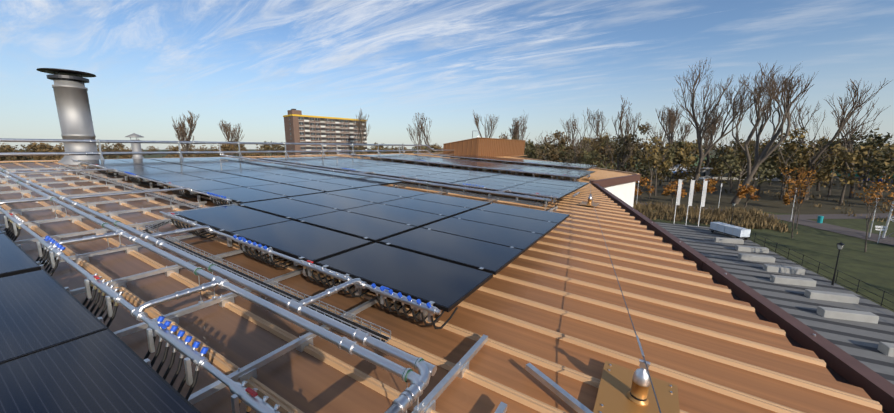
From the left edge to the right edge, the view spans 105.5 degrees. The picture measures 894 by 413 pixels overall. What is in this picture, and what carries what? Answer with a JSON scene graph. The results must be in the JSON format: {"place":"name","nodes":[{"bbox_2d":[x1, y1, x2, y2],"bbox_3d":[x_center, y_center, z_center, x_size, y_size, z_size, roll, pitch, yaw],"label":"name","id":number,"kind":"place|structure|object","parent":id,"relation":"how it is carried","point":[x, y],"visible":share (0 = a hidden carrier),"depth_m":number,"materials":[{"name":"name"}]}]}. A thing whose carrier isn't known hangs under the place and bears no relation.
{"place":"outdoors","nodes":[
{"label":"outdoors","id":0,"kind":"place"},
{"bbox_2d":[0,0,893,149],"label":"sky","id":1,"kind":"structure","parent":0,"point":[249,63],"materials":[{"name":"blue"}]},
{"bbox_2d":[9,149,893,311],"bbox_3d":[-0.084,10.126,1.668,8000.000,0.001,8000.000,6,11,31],"label":"ground","id":2,"kind":"structure","parent":0,"point":[873,265],"depth_m":34.65,"materials":[{"name":"green plant"}]},
{"bbox_2d":[283,109,366,156],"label":"apartment block","id":3,"kind":"structure","parent":2,"relation":"on","point":[299,127],"depth_m":206.16,"materials":[{"name":"concrete"}]},
{"bbox_2d":[0,138,883,162],"bbox_3d":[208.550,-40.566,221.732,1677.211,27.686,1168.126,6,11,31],"label":"treeline","id":4,"kind":"object","parent":2,"relation":"on","point":[42,147],"visible":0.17,"depth_m":194.07,"materials":[{"name":"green plant"}]},
{"bbox_2d":[171,96,724,174],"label":"bare trees","id":5,"kind":"object","parent":2,"relation":"on","point":[181,132],"visible":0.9,"depth_m":148.21,"materials":[{"name":"brown plant"}]},
{"bbox_2d":[589,182,634,206],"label":"building walls","id":6,"kind":"structure","parent":2,"relation":"on","point":[624,192],"depth_m":19.63,"materials":[{"name":"white paint"}]},
{"bbox_2d":[0,153,882,412],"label":"roof sheet","id":7,"kind":"object","parent":6,"relation":"on","point":[551,305],"visible":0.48,"depth_m":3.08,"materials":[{"name":"brown metal"}]},
{"bbox_2d":[36,68,144,164],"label":"roof vents","id":8,"kind":"object","parent":7,"relation":"on","point":[70,89],"visible":0.9,"depth_m":12.28,"materials":[{"name":"metal"}]},
{"bbox_2d":[0,138,594,412],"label":"mounting rails","id":9,"kind":"object","parent":7,"relation":"on","point":[235,382],"visible":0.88,"depth_m":3.16,"materials":[{"name":"silver metal"}]},
{"bbox_2d":[0,154,597,412],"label":"solar panels","id":10,"kind":"object","parent":7,"relation":"on","point":[63,349],"visible":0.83,"depth_m":4.39,"materials":[{"name":"black glass"}]},
{"bbox_2d":[443,131,525,156],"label":"roof plant house","id":11,"kind":"structure","parent":7,"relation":"on","point":[489,147],"depth_m":31.61,"materials":[{"name":"brown"}]},
{"bbox_2d":[579,172,679,412],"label":"roof safety line","id":12,"kind":"object","parent":7,"relation":"on","point":[621,389],"visible":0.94,"depth_m":2.21,"materials":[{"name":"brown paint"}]},
{"bbox_2d":[590,174,893,412],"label":"trim","id":13,"kind":"structure","parent":7,"relation":"on","point":[842,366],"depth_m":3.59,"materials":[{"name":"brown metal"}]},
{"bbox_2d":[504,110,843,200],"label":"bare trees","id":14,"kind":"object","parent":2,"relation":"on","point":[576,145],"visible":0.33,"depth_m":86.73,"materials":[{"name":"brown plant"}]},
{"bbox_2d":[674,179,707,225],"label":"flags","id":15,"kind":"object","parent":2,"relation":"on","point":[704,190],"visible":0.92,"depth_m":44.98,"materials":[{"name":"white fabric"}]},
{"bbox_2d":[499,123,893,204],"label":"trees","id":16,"kind":"object","parent":2,"relation":"on","point":[874,161],"visible":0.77,"depth_m":75.77,"materials":[{"name":"green plant"}]},
{"bbox_2d":[634,177,804,208],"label":"autumn trees","id":17,"kind":"object","parent":2,"relation":"on","point":[743,190],"visible":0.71,"depth_m":61.20,"materials":[{"name":"orange plant"}]},
{"bbox_2d":[601,58,893,251],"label":"bare trees","id":18,"kind":"object","parent":2,"relation":"on","point":[771,84],"visible":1,"depth_m":62.29,"materials":[{"name":"brown plant"}]},
{"bbox_2d":[636,181,876,236],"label":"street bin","id":19,"kind":"object","parent":2,"relation":"on","point":[819,219],"visible":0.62,"depth_m":47.10,"materials":[{"name":"teal"}]},
{"bbox_2d":[629,170,893,245],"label":"lawn","id":20,"kind":"structure","parent":2,"relation":"on","point":[767,203],"depth_m":66.45,"materials":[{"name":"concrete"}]},
{"bbox_2d":[665,164,893,181],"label":"pavilion courts","id":21,"kind":"object","parent":20,"relation":"on","point":[705,173],"visible":0.21,"depth_m":114.14,"materials":[{"name":"grey"}]},
{"bbox_2d":[633,190,893,233],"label":"reed grass tufts","id":22,"kind":"object","parent":2,"relation":"on","point":[754,217],"visible":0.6,"depth_m":50.41,"materials":[{"name":"brown plant"}]},
{"bbox_2d":[643,214,893,309],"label":"plaza fence","id":23,"kind":"object","parent":2,"relation":"on","point":[802,262],"visible":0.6,"depth_m":28.77,"materials":[{"name":"metal"}]},
{"bbox_2d":[731,202,844,285],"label":"lamp posts","id":24,"kind":"object","parent":2,"relation":"on","point":[840,245],"visible":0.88,"depth_m":25.41,"materials":[{"name":"metal"}]},
{"bbox_2d":[875,201,893,242],"bbox_3d":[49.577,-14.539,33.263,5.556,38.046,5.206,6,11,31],"label":"swing set","id":25,"kind":"object","parent":2,"relation":"on","point":[885,227],"visible":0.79,"depth_m":38.24,"materials":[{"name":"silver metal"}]},
{"bbox_2d":[601,155,838,169],"bbox_3d":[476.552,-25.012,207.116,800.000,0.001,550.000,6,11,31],"label":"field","id":26,"kind":"structure","parent":0,"point":[690,165],"depth_m":219.67,"materials":[{"name":"green plant"}]},
{"bbox_2d":[655,222,893,383],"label":"lower roof","id":27,"kind":"structure","parent":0,"point":[858,341],"depth_m":23.12,"materials":[{"name":"grey metal"}]},
{"bbox_2d":[710,222,750,239],"bbox_3d":[33.203,2.860,39.996,1.250,1.272,4.200,-1,10,-4],"label":"rooftop unit","id":28,"kind":"object","parent":27,"relation":"on","point":[733,230],"visible":0.85,"depth_m":39.29,"materials":[{"name":"metal"}]},
{"bbox_2d":[714,237,893,356],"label":"skylights","id":29,"kind":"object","parent":27,"relation":"on","point":[886,348],"depth_m":23.63,"materials":[{"name":"white plastic"}]}
]}

